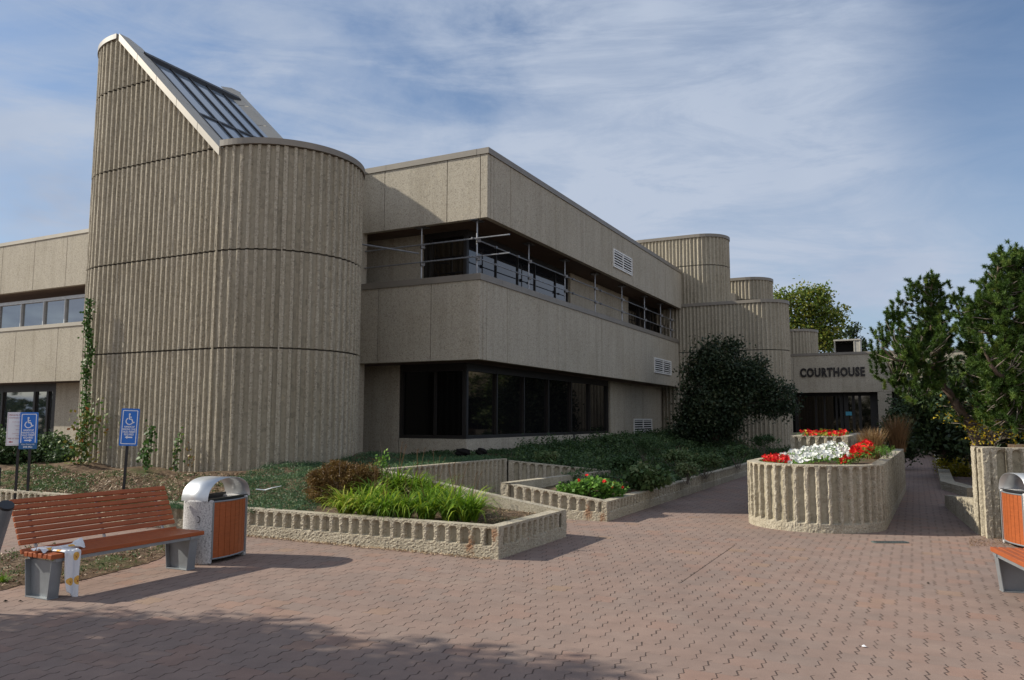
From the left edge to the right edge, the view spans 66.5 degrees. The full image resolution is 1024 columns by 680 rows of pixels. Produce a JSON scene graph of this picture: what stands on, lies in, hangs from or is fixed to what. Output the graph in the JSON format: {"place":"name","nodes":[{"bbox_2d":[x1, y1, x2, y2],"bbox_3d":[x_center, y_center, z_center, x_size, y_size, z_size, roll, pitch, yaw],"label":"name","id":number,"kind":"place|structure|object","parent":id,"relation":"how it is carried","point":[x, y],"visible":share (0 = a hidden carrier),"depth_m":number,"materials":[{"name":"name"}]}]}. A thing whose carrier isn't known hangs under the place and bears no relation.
{"place":"outdoors","nodes":[
{"label":"outdoors","id":0,"kind":"place"},
{"bbox_2d":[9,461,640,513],"bbox_3d":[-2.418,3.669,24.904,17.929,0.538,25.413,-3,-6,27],"label":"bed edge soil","id":1,"kind":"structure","parent":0,"point":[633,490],"depth_m":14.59,"materials":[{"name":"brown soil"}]},
{"bbox_2d":[749,433,780,454],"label":"bed plant","id":2,"kind":"object","parent":1,"relation":"on","point":[766,438],"visible":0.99,"depth_m":27.64,"materials":[{"name":"green plant"}]},
{"bbox_2d":[0,439,758,523],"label":"bed soil","id":3,"kind":"structure","parent":0,"point":[92,467],"depth_m":15.28,"materials":[{"name":"brown soil"}]},
{"bbox_2d":[6,412,20,498],"bbox_3d":[-8.941,2.116,14.086,0.360,1.620,0.041,2,-6,-18],"label":"parking sign","id":4,"kind":"object","parent":3,"relation":"on","point":[13,427],"visible":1,"depth_m":14.09,"materials":[{"name":"white metal"}]},
{"bbox_2d":[18,412,38,490],"bbox_3d":[-8.721,2.113,14.050,0.290,1.620,0.044,1,-6,-18],"label":"parking sign","id":5,"kind":"object","parent":3,"relation":"on","point":[28,432],"visible":1,"depth_m":14.07,"materials":[{"name":"blue metal"}]},
{"bbox_2d":[0,424,75,464],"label":"border shrub","id":6,"kind":"object","parent":3,"relation":"on","point":[49,449],"visible":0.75,"depth_m":18.86,"materials":[{"name":"green plant"}]},
{"bbox_2d":[0,463,101,491],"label":"greenery","id":7,"kind":"object","parent":3,"relation":"on","point":[45,483],"visible":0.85,"depth_m":15.76,"materials":[{"name":"green plant"}]},
{"bbox_2d":[119,408,139,494],"bbox_3d":[-6.669,2.014,13.533,0.295,1.645,0.041,3,-6,-14],"label":"parking sign","id":8,"kind":"object","parent":3,"relation":"on","point":[129,429],"visible":0.99,"depth_m":13.56,"materials":[{"name":"blue metal"}]},
{"bbox_2d":[1,467,260,506],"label":"leaf litter","id":9,"kind":"object","parent":3,"relation":"on","point":[137,485],"visible":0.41,"depth_m":15.00,"materials":[{"name":"brown plant"}]},
{"bbox_2d":[1,466,261,501],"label":"greenery","id":10,"kind":"object","parent":3,"relation":"on","point":[161,476],"visible":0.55,"depth_m":14.88,"materials":[{"name":"green plant"}]},
{"bbox_2d":[92,497,259,513],"bbox_3d":[-5.147,2.549,12.156,3.363,0.136,0.878,-2,-6,24],"label":"juniper mat","id":11,"kind":"object","parent":3,"relation":"on","point":[175,505],"visible":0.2,"depth_m":11.97,"materials":[{"name":"green plant"}]},
{"bbox_2d":[302,459,381,506],"bbox_3d":[-2.661,2.278,12.226,1.296,0.855,0.999,0,-6,0],"label":"bronze shrub","id":12,"kind":"object","parent":3,"relation":"on","point":[348,472],"visible":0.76,"depth_m":12.04,"materials":[{"name":"brown plant"}]},
{"bbox_2d":[316,464,375,513],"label":"daylily clump","id":13,"kind":"object","parent":3,"relation":"on","point":[339,506],"visible":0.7,"depth_m":10.94,"materials":[{"name":"green plant"}]},
{"bbox_2d":[332,466,386,516],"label":"daylily clump","id":14,"kind":"object","parent":3,"relation":"on","point":[360,511],"visible":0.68,"depth_m":10.77,"materials":[{"name":"green plant"}]},
{"bbox_2d":[229,450,503,511],"bbox_3d":[-2.936,2.582,15.316,3.936,0.697,7.755,-3,-7,28],"label":"juniper mat","id":15,"kind":"object","parent":3,"relation":"on","point":[407,459],"visible":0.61,"depth_m":14.46,"materials":[{"name":"green plant"}]},
{"bbox_2d":[346,457,403,500],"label":"daylily clump","id":16,"kind":"object","parent":3,"relation":"on","point":[381,488],"visible":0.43,"depth_m":11.71,"materials":[{"name":"green plant"}]},
{"bbox_2d":[374,441,391,489],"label":"green sprig","id":17,"kind":"object","parent":3,"relation":"on","point":[383,458],"visible":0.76,"depth_m":12.45,"materials":[{"name":"green plant"}]},
{"bbox_2d":[354,465,415,521],"bbox_3d":[-1.739,2.079,10.697,0.954,0.754,1.035,0,-6,0],"label":"daylily clump","id":18,"kind":"object","parent":3,"relation":"on","point":[386,504],"visible":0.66,"depth_m":10.57,"materials":[{"name":"green plant"}]},
{"bbox_2d":[370,442,414,493],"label":"daylily clump","id":19,"kind":"object","parent":3,"relation":"on","point":[393,479],"visible":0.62,"depth_m":12.19,"materials":[{"name":"green plant"}]},
{"bbox_2d":[370,472,430,517],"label":"daylily clump","id":20,"kind":"object","parent":3,"relation":"on","point":[405,512],"visible":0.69,"depth_m":10.58,"materials":[{"name":"green plant"}]},
{"bbox_2d":[388,448,441,496],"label":"daylily clump","id":21,"kind":"object","parent":3,"relation":"on","point":[415,480],"visible":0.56,"depth_m":12.00,"materials":[{"name":"green plant"}]},
{"bbox_2d":[400,462,457,519],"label":"daylily clump","id":22,"kind":"object","parent":3,"relation":"on","point":[424,512],"visible":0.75,"depth_m":10.49,"materials":[{"name":"green plant"}]},
{"bbox_2d":[408,450,462,496],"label":"daylily clump","id":23,"kind":"object","parent":3,"relation":"on","point":[429,487],"visible":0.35,"depth_m":11.61,"materials":[{"name":"green plant"}]},
{"bbox_2d":[414,474,479,521],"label":"daylily clump","id":24,"kind":"object","parent":3,"relation":"on","point":[453,516],"visible":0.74,"depth_m":10.42,"materials":[{"name":"green plant"}]},
{"bbox_2d":[435,462,485,503],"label":"daylily clump","id":25,"kind":"object","parent":3,"relation":"on","point":[458,494],"visible":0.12,"depth_m":11.04,"materials":[{"name":"green plant"}]},
{"bbox_2d":[455,448,469,455],"bbox_3d":[-1.130,2.598,18.044,0.369,0.198,0.263,-2,-6,23],"label":"dark rock","id":26,"kind":"object","parent":3,"relation":"on","point":[462,452],"visible":0.95,"depth_m":17.95,"materials":[{"name":"black stone"}]},
{"bbox_2d":[428,472,508,522],"bbox_3d":[-0.565,2.099,10.492,1.190,0.679,1.069,0,-6,0],"label":"daylily clump","id":27,"kind":"object","parent":3,"relation":"on","point":[470,512],"visible":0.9,"depth_m":10.34,"materials":[{"name":"green plant"}]},
{"bbox_2d":[413,505,536,523],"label":"leaf litter","id":28,"kind":"object","parent":3,"relation":"on","point":[490,516],"visible":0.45,"depth_m":10.76,"materials":[{"name":"brown plant"}]},
{"bbox_2d":[475,448,486,455],"bbox_3d":[-0.708,2.586,18.021,0.282,0.199,0.211,0,-6,0],"label":"dark rock","id":29,"kind":"object","parent":3,"relation":"on","point":[480,451],"visible":0.84,"depth_m":17.95,"materials":[{"name":"black stone"}]},
{"bbox_2d":[401,444,604,468],"bbox_3d":[-0.337,3.054,20.921,5.149,0.487,8.441,0,-6,0],"label":"bed foliage","id":30,"kind":"object","parent":3,"relation":"on","point":[491,451],"visible":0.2,"depth_m":19.16,"materials":[{"name":"green plant"}]},
{"bbox_2d":[531,450,560,463],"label":"bed plant","id":31,"kind":"object","parent":3,"relation":"on","point":[547,455],"visible":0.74,"depth_m":17.23,"materials":[{"name":"green plant"}]},
{"bbox_2d":[547,439,574,450],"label":"bed plant","id":32,"kind":"object","parent":3,"relation":"on","point":[559,443],"visible":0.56,"depth_m":20.68,"materials":[{"name":"green plant"}]},
{"bbox_2d":[555,474,627,498],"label":"geranium clump","id":33,"kind":"object","parent":3,"relation":"on","point":[606,487],"visible":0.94,"depth_m":13.83,"materials":[{"name":"green plant"}]},
{"bbox_2d":[596,431,620,447],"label":"bed plant","id":34,"kind":"object","parent":3,"relation":"on","point":[610,438],"visible":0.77,"depth_m":23.70,"materials":[{"name":"green plant"}]},
{"bbox_2d":[604,453,642,471],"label":"bed plant","id":35,"kind":"object","parent":3,"relation":"on","point":[624,461],"visible":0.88,"depth_m":16.74,"materials":[{"name":"green plant"}]},
{"bbox_2d":[621,460,676,491],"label":"leafy clump","id":36,"kind":"object","parent":3,"relation":"on","point":[647,476],"visible":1,"depth_m":14.98,"materials":[{"name":"green plant"}]},
{"bbox_2d":[513,426,790,491],"bbox_3d":[4.762,3.386,25.185,5.619,1.247,21.933,-3,-7,28],"label":"bed foliage","id":37,"kind":"object","parent":3,"relation":"on","point":[585,446],"visible":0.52,"depth_m":22.13,"materials":[{"name":"green plant"}]},
{"bbox_2d":[659,447,689,473],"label":"bed plant","id":38,"kind":"object","parent":3,"relation":"on","point":[677,454],"visible":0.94,"depth_m":19.21,"materials":[{"name":"green plant"}]},
{"bbox_2d":[673,460,699,484],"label":"bed plant","id":39,"kind":"object","parent":3,"relation":"on","point":[687,469],"visible":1,"depth_m":16.92,"materials":[{"name":"green plant"}]},
{"bbox_2d":[665,332,806,446],"bbox_3d":[8.490,1.850,29.983,5.314,4.685,2.767,0,-6,0],"label":"shrub","id":40,"kind":"object","parent":3,"relation":"on","point":[724,397],"visible":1,"depth_m":29.52,"materials":[{"name":"green plant"}]},
{"bbox_2d":[0,454,1023,679],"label":"brick paving","id":41,"kind":"structure","parent":0,"point":[615,599],"depth_m":6.99,"materials":[{"name":"brown brick"}]},
{"bbox_2d":[0,544,164,589],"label":"dirt patch","id":42,"kind":"object","parent":41,"relation":"on","point":[89,572],"visible":0.43,"depth_m":9.09,"materials":[{"name":"soil"}]},
{"bbox_2d":[0,573,17,582],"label":"weed tuft","id":43,"kind":"object","parent":42,"relation":"on","point":[3,578],"visible":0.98,"depth_m":8.06,"materials":[{"name":"green plant"}]},
{"bbox_2d":[0,545,160,584],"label":"leaf litter","id":44,"kind":"object","parent":42,"relation":"on","point":[6,558],"visible":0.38,"depth_m":9.11,"materials":[{"name":"brown plant"}]},
{"bbox_2d":[0,542,164,586],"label":"greenery","id":45,"kind":"object","parent":42,"relation":"on","point":[135,556],"visible":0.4,"depth_m":9.12,"materials":[{"name":"green plant"}]},
{"bbox_2d":[9,486,203,599],"bbox_3d":[-4.224,2.080,8.258,0.714,0.903,1.810,-3,-6,26],"label":"park bench","id":46,"kind":"object","parent":41,"relation":"on","point":[42,579],"visible":0.96,"depth_m":8.18,"materials":[{"name":"brown wood"}]},
{"bbox_2d":[30,538,84,596],"bbox_3d":[-4.326,2.216,7.512,0.340,0.546,0.462,-3,-7,31],"label":"draped cloth","id":47,"kind":"object","parent":46,"relation":"on","point":[72,551],"visible":1,"depth_m":7.46,"materials":[{"name":"white fabric"}]},
{"bbox_2d":[181,476,249,564],"bbox_3d":[-3.616,2.169,9.538,0.495,0.985,0.840,-2,-6,17],"label":"litter bin","id":48,"kind":"object","parent":41,"relation":"on","point":[219,519],"visible":0.91,"depth_m":9.29,"materials":[{"name":"wood"}]},
{"bbox_2d":[0,470,566,559],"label":"bed wall","id":49,"kind":"structure","parent":41,"relation":"on","point":[545,524],"depth_m":10.51,"materials":[{"name":"concrete"}]},
{"bbox_2d":[246,534,489,558],"bbox_3d":[-2.559,2.765,10.637,5.114,0.074,0.208,-3,-6,27],"label":"dry grass edge","id":50,"kind":"object","parent":41,"relation":"on","point":[342,543],"visible":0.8,"depth_m":10.29,"materials":[{"name":"beige plant"}]},
{"bbox_2d":[380,458,506,494],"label":"bed wall","id":51,"kind":"structure","parent":41,"relation":"on","point":[493,472],"depth_m":15.31,"materials":[{"name":"concrete"}]},
{"bbox_2d":[0,33,1022,479],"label":"courthouse building","id":52,"kind":"structure","parent":41,"relation":"on","point":[248,307],"depth_m":19.89,"materials":[{"name":"concrete"}]},
{"bbox_2d":[0,383,56,437],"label":"window","id":53,"kind":"structure","parent":52,"relation":"in","point":[40,398],"depth_m":29.92,"materials":[{"name":"black glass"}]},
{"bbox_2d":[0,294,84,327],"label":"window","id":54,"kind":"structure","parent":52,"relation":"in","point":[63,309],"depth_m":29.59,"materials":[{"name":"grey glass"}]},
{"bbox_2d":[76,298,97,461],"bbox_3d":[-9.526,0.945,17.448,0.472,3.816,0.262,0,-6,0],"label":"creeper","id":55,"kind":"object","parent":52,"relation":"attached to","point":[87,329],"visible":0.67,"depth_m":17.48,"materials":[{"name":"green plant"}]},
{"bbox_2d":[56,397,120,464],"bbox_3d":[-9.152,2.172,17.010,1.612,1.848,0.270,0,-6,0],"label":"creeper","id":56,"kind":"object","parent":52,"relation":"attached to","point":[91,429],"visible":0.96,"depth_m":17.02,"materials":[{"name":"green plant"}]},
{"bbox_2d":[136,419,157,471],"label":"creeper","id":57,"kind":"object","parent":52,"relation":"attached to","point":[145,455],"visible":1,"depth_m":16.04,"materials":[{"name":"green plant"}]},
{"bbox_2d":[169,427,184,471],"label":"creeper","id":58,"kind":"object","parent":52,"relation":"attached to","point":[175,453],"visible":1,"depth_m":15.94,"materials":[{"name":"green plant"}]},
{"bbox_2d":[186,442,194,467],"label":"creeper","id":59,"kind":"object","parent":52,"relation":"attached to","point":[189,456],"visible":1,"depth_m":15.84,"materials":[{"name":"green plant"}]},
{"bbox_2d":[399,363,465,438],"bbox_3d":[-2.090,1.620,20.692,2.058,1.970,0.120,-3,-6,27],"label":"window","id":60,"kind":"structure","parent":52,"relation":"in","point":[432,396],"depth_m":20.68,"materials":[{"name":"black glass"}]},
{"bbox_2d":[424,229,468,277],"bbox_3d":[-1.762,-2.018,20.895,1.339,1.750,0.120,-3,-6,27],"label":"window","id":61,"kind":"structure","parent":52,"relation":"in","point":[457,249],"depth_m":20.92,"materials":[{"name":"black glass"}]},
{"bbox_2d":[467,229,568,301],"bbox_3d":[0.333,-1.741,23.581,0.115,1.750,6.800,-3,-6,27],"label":"window","id":62,"kind":"structure","parent":52,"relation":"in","point":[509,261],"depth_m":23.20,"materials":[{"name":"black glass"}]},
{"bbox_2d":[362,218,673,336],"bbox_3d":[0.870,-1.450,28.312,5.943,1.415,18.560,-2,-6,24],"label":"scaffold railing","id":63,"kind":"object","parent":52,"relation":"on","point":[477,239],"visible":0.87,"depth_m":20.90,"materials":[{"name":"metal"}]},
{"bbox_2d":[466,363,608,438],"bbox_3d":[1.185,2.051,24.881,0.120,1.970,10.567,-3,-6,27],"label":"window","id":64,"kind":"structure","parent":52,"relation":"in","point":[501,402],"depth_m":23.68,"materials":[{"name":"black glass"}]},
{"bbox_2d":[628,298,658,332],"bbox_3d":[5.784,-0.660,34.136,0.120,1.750,4.722,-3,-6,27],"label":"window","id":65,"kind":"structure","parent":52,"relation":"in","point":[634,310],"depth_m":33.91,"materials":[{"name":"black glass"}]},
{"bbox_2d":[833,339,861,351],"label":"rooftop unit","id":66,"kind":"object","parent":52,"relation":"on","point":[847,345],"visible":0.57,"depth_m":45.52,"materials":[{"name":"white metal"}]},
{"bbox_2d":[843,392,878,432],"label":"entrance door","id":67,"kind":"structure","parent":52,"relation":"in","point":[863,406],"depth_m":41.49,"materials":[{"name":"black glass"}]},
{"bbox_2d":[508,460,602,480],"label":"bed wall","id":68,"kind":"structure","parent":41,"relation":"on","point":[520,470],"depth_m":16.45,"materials":[{"name":"concrete"}]},
{"bbox_2d":[500,470,688,521],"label":"bed wall","id":69,"kind":"structure","parent":41,"relation":"on","point":[577,507],"depth_m":13.80,"materials":[{"name":"concrete"}]},
{"bbox_2d":[682,462,747,493],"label":"bed wall","id":70,"kind":"structure","parent":41,"relation":"on","point":[698,483],"depth_m":20.25,"materials":[{"name":"concrete"}]},
{"bbox_2d":[683,450,723,478],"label":"leafy clump","id":71,"kind":"object","parent":70,"relation":"on","point":[704,460],"visible":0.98,"depth_m":18.69,"materials":[{"name":"green plant"}]},
{"bbox_2d":[721,442,753,469],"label":"bed plant","id":72,"kind":"object","parent":70,"relation":"on","point":[744,450],"visible":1,"depth_m":22.25,"materials":[{"name":"green plant"}]},
{"bbox_2d":[773,275,852,352],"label":"broadleaf tree","id":73,"kind":"object","parent":41,"relation":"on","point":[809,309],"visible":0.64,"depth_m":59.89,"materials":[{"name":"green plant"}]},
{"bbox_2d":[747,449,905,533],"bbox_3d":[6.869,2.885,16.256,2.126,1.064,10.059,-3,-7,28],"label":"round planter","id":74,"kind":"object","parent":41,"relation":"on","point":[861,496],"visible":0.85,"depth_m":11.97,"materials":[{"name":"concrete"}]},
{"bbox_2d":[760,453,796,463],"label":"petunia clump","id":75,"kind":"object","parent":74,"relation":"on","point":[773,458],"visible":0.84,"depth_m":12.91,"materials":[{"name":"red plant"}]},
{"bbox_2d":[779,441,852,463],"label":"petunia clump","id":76,"kind":"object","parent":74,"relation":"on","point":[828,452],"visible":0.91,"depth_m":12.71,"materials":[{"name":"white plant"}]},
{"bbox_2d":[790,433,862,449],"bbox_3d":[7.512,2.499,18.407,1.137,0.568,5.006,-3,-6,27],"label":"planter","id":77,"kind":"object","parent":74,"relation":"on","point":[798,441],"visible":0.36,"depth_m":16.32,"materials":[{"name":"concrete"}]},
{"bbox_2d":[793,429,848,435],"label":"flower clump","id":78,"kind":"object","parent":77,"relation":"on","point":[829,431],"visible":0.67,"depth_m":16.79,"materials":[{"name":"red plant"}]},
{"bbox_2d":[851,433,862,456],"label":"ornamental grass","id":79,"kind":"object","parent":74,"relation":"on","point":[858,439],"depth_m":16.27,"materials":[{"name":"brown plant"}]},
{"bbox_2d":[835,438,880,464],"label":"petunia clump","id":80,"kind":"object","parent":74,"relation":"on","point":[865,447],"visible":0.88,"depth_m":12.35,"materials":[{"name":"red plant"}]},
{"bbox_2d":[874,444,897,466],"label":"green edge plants","id":81,"kind":"object","parent":74,"relation":"on","point":[882,449],"visible":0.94,"depth_m":14.04,"materials":[{"name":"green plant"}]},
{"bbox_2d":[839,322,869,350],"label":"broadleaf tree","id":82,"kind":"object","parent":41,"relation":"on","point":[851,332],"visible":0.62,"depth_m":58.13,"materials":[{"name":"green plant"}]},
{"bbox_2d":[871,541,908,542],"bbox_3d":[5.264,2.812,10.874,0.500,0.014,0.140,0,-6,0],"label":"drain grate","id":83,"kind":"object","parent":41,"relation":"on","point":[889,542],"visible":1,"depth_m":10.86,"materials":[{"name":"metal"}]},
{"bbox_2d":[876,393,930,467],"bbox_3d":[13.716,3.071,26.858,2.352,2.846,1.819,0,-6,0],"label":"dark conifer","id":84,"kind":"object","parent":41,"relation":"on","point":[910,453],"visible":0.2,"depth_m":26.71,"materials":[{"name":"green plant"}]},
{"bbox_2d":[878,350,1022,412],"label":"dark conifer","id":85,"kind":"object","parent":41,"relation":"on","point":[954,371],"visible":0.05,"depth_m":37.77,"materials":[{"name":"green plant"}]},
{"bbox_2d":[932,456,971,476],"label":"yellow shrub","id":86,"kind":"object","parent":41,"relation":"on","point":[960,469],"visible":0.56,"depth_m":23.79,"materials":[{"name":"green plant"}]},
{"bbox_2d":[934,451,972,496],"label":"kerb wall","id":87,"kind":"structure","parent":41,"relation":"on","point":[948,482],"depth_m":18.67,"materials":[{"name":"concrete"}]},
{"bbox_2d":[944,495,976,531],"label":"kerb wall","id":88,"kind":"structure","parent":41,"relation":"on","point":[961,508],"depth_m":13.04,"materials":[{"name":"concrete"}]},
{"bbox_2d":[969,537,1018,546],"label":"pine needle litter","id":89,"kind":"object","parent":41,"relation":"on","point":[988,541],"visible":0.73,"depth_m":10.78,"materials":[{"name":"brown plant"}]},
{"bbox_2d":[970,446,1023,538],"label":"retaining wall","id":90,"kind":"structure","parent":41,"relation":"on","point":[991,466],"depth_m":11.35,"materials":[{"name":"concrete"}]},
{"bbox_2d":[990,547,1023,592],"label":"park bench","id":91,"kind":"object","parent":41,"relation":"on","point":[1009,561],"visible":1,"depth_m":7.77,"materials":[{"name":"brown wood"}]},
{"bbox_2d":[999,473,1023,546],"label":"litter bin","id":92,"kind":"object","parent":41,"relation":"on","point":[1011,486],"visible":0.98,"depth_m":10.56,"materials":[{"name":"wood"}]},
{"bbox_2d":[0,0,1023,352],"label":"sky","id":93,"kind":"structure","parent":0,"point":[863,147],"materials":[{"name":"blue"}]},
{"bbox_2d":[854,427,889,458],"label":"ornamental grass","id":94,"kind":"object","parent":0,"point":[875,439],"depth_m":15.34,"materials":[{"name":"brown plant"}]},
{"bbox_2d":[877,412,918,451],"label":"ornamental grass","id":95,"kind":"object","parent":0,"point":[898,438],"depth_m":18.76,"materials":[{"name":"brown plant"}]},
{"bbox_2d":[965,444,1023,463],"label":"raised ground","id":96,"kind":"structure","parent":0,"point":[1016,445],"depth_m":18.70,"materials":[{"name":"soil"}]},
{"bbox_2d":[866,267,989,445],"bbox_3d":[7.471,0.405,13.994,2.250,3.503,1.832,0,-6,0],"label":"pine tree","id":97,"kind":"object","parent":96,"relation":"on","point":[933,338],"visible":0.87,"depth_m":13.97,"materials":[{"name":"green plant"}]},
{"bbox_2d":[899,378,970,473],"bbox_3d":[12.696,2.503,22.851,2.422,2.842,2.222,-3,-6,25],"label":"dark conifer","id":98,"kind":"object","parent":96,"relation":"on","point":[928,435],"visible":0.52,"depth_m":22.57,"materials":[{"name":"green plant"}]},
{"bbox_2d":[930,385,1023,463],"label":"dark conifer","id":99,"kind":"object","parent":96,"relation":"on","point":[960,431],"visible":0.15,"depth_m":19.73,"materials":[{"name":"green plant"}]},
{"bbox_2d":[931,349,1023,446],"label":"yellow shrub","id":100,"kind":"object","parent":96,"relation":"on","point":[994,435],"visible":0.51,"depth_m":13.45,"materials":[{"name":"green plant"}]},
{"bbox_2d":[944,238,1023,433],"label":"pine tree","id":101,"kind":"object","parent":96,"relation":"on","point":[998,306],"visible":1,"depth_m":12.85,"materials":[{"name":"green plant"}]},
{"bbox_3d":[-4.552,1.757,6.857,0.120,1.260,0.117,0,-6,0],"label":"dark post","id":102,"kind":"object","parent":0,"visible":0},
{"bbox_2d":[0,500,14,550],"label":"leaning tube","id":103,"kind":"object","parent":102,"relation":"attached to","point":[6,508],"visible":1,"depth_m":6.50,"materials":[{"name":"grey metal"}]}
]}

